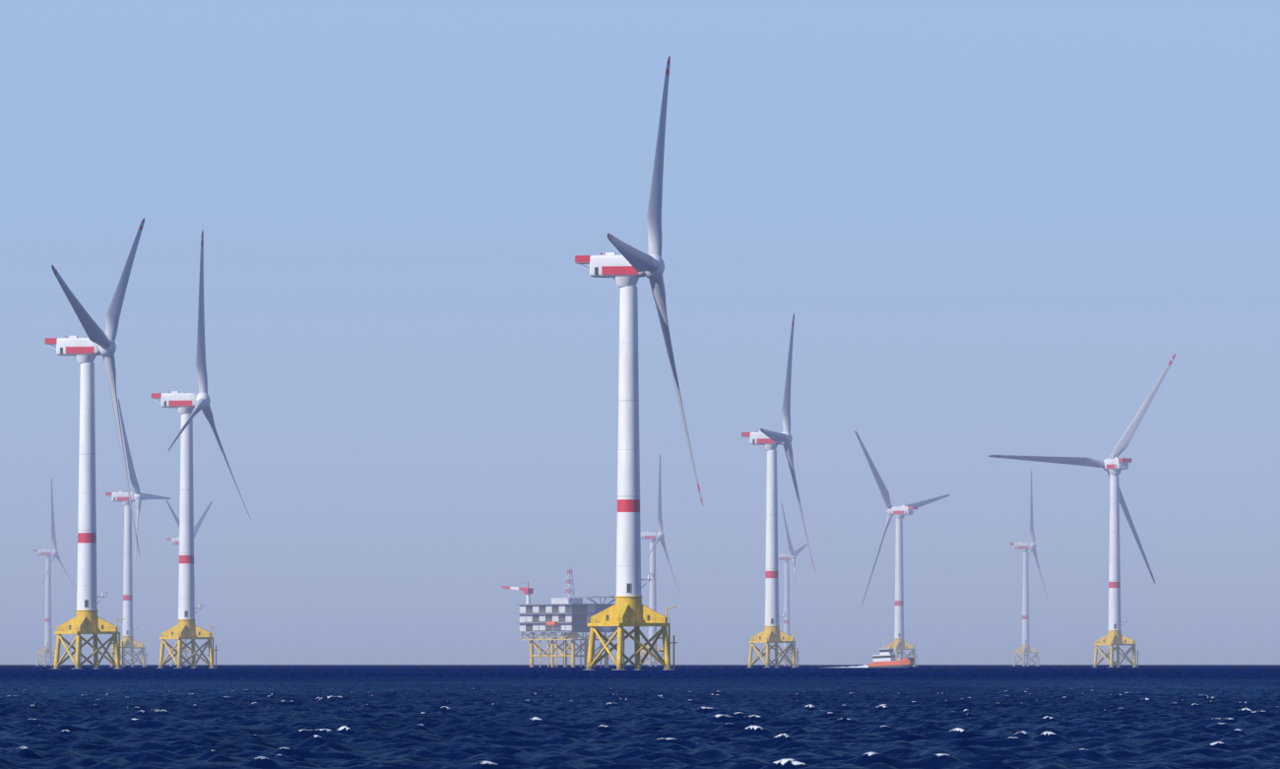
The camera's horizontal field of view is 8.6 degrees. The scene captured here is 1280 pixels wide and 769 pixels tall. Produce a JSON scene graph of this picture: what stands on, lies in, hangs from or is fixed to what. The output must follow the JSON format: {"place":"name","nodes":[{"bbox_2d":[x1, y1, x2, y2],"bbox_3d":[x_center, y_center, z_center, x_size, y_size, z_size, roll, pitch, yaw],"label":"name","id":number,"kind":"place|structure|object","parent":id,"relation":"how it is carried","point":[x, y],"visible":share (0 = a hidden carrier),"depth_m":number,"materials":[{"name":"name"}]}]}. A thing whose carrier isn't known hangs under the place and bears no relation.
{"place":"outdoors","nodes":[
{"label":"outdoors","id":0,"kind":"place"},
{"bbox_2d":[0,664,1279,768],"bbox_3d":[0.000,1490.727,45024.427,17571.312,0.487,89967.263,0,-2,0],"label":"sea","id":1,"kind":"structure","parent":0,"point":[654,717],"depth_m":189.83,"materials":[{"name":"liquid"}]},
{"bbox_2d":[33,477,76,666],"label":"turbine","id":2,"kind":"object","parent":1,"relation":"in","point":[47,554],"visible":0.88,"depth_m":7103.78,"materials":[{"name":"white metal"}]},
{"bbox_2d":[44,218,144,668],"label":"turbine","id":3,"kind":"object","parent":1,"relation":"in","point":[85,352],"visible":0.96,"depth_m":2505.93,"materials":[{"name":"white metal"}]},
{"bbox_2d":[105,398,171,666],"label":"turbine","id":4,"kind":"object","parent":1,"relation":"in","point":[127,639],"visible":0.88,"depth_m":4747.97,"materials":[{"name":"white metal"}]},
{"bbox_2d":[165,499,212,666],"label":"turbine","id":5,"kind":"object","parent":1,"relation":"in","point":[175,541],"visible":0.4,"depth_m":6464.34,"materials":[{"name":"white metal"}]},
{"bbox_2d":[151,230,251,668],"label":"turbine","id":6,"kind":"object","parent":1,"relation":"in","point":[184,404],"visible":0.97,"depth_m":3016.05,"materials":[{"name":"white metal"}]},
{"bbox_2d":[501,564,617,667],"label":"transformer platform","id":7,"kind":"structure","parent":1,"relation":"in","point":[572,615],"depth_m":3898.16,"materials":[{"name":"grey metal"}]},
{"bbox_2d":[575,56,703,669],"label":"turbine","id":8,"kind":"object","parent":1,"relation":"in","point":[628,267],"visible":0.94,"depth_m":1999.09,"materials":[{"name":"white metal"}]},
{"bbox_2d":[640,453,680,666],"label":"turbine","id":9,"kind":"object","parent":1,"relation":"in","point":[651,537],"visible":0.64,"depth_m":6184.26,"materials":[{"name":"white metal"}]},
{"bbox_2d":[741,313,815,667],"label":"turbine","id":10,"kind":"object","parent":1,"relation":"in","point":[770,441],"visible":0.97,"depth_m":3522.84,"materials":[{"name":"white metal"}]},
{"bbox_2d":[777,503,807,665],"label":"turbine","id":11,"kind":"object","parent":1,"relation":"in","point":[787,558],"visible":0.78,"depth_m":7409.16,"materials":[{"name":"white metal"}]},
{"bbox_2d":[835,664,868,667],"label":"wake","id":12,"kind":"object","parent":1,"relation":"on","point":[864,666],"visible":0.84,"depth_m":3441.60,"materials":[{"name":"white liquid"}]},
{"bbox_2d":[868,640,914,667],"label":"ship","id":13,"kind":"object","parent":1,"relation":"in","point":[886,658],"visible":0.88,"depth_m":3436.75,"materials":[{"name":"orange metal"}]},
{"bbox_2d":[854,430,950,666],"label":"turbine","id":14,"kind":"object","parent":1,"relation":"in","point":[900,513],"visible":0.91,"depth_m":5177.25,"materials":[{"name":"white metal"}]},
{"bbox_2d":[1009,470,1049,666],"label":"turbine","id":15,"kind":"object","parent":1,"relation":"in","point":[1024,547],"visible":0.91,"depth_m":6715.32,"materials":[{"name":"white metal"}]},
{"bbox_2d":[988,353,1175,667],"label":"turbine","id":16,"kind":"object","parent":1,"relation":"in","point":[1114,465],"visible":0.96,"depth_m":3979.49,"materials":[{"name":"white metal"}]},
{"bbox_2d":[0,0,1279,664],"label":"sky","id":17,"kind":"structure","parent":0,"point":[986,227],"materials":[{"name":"blue"}]}
]}

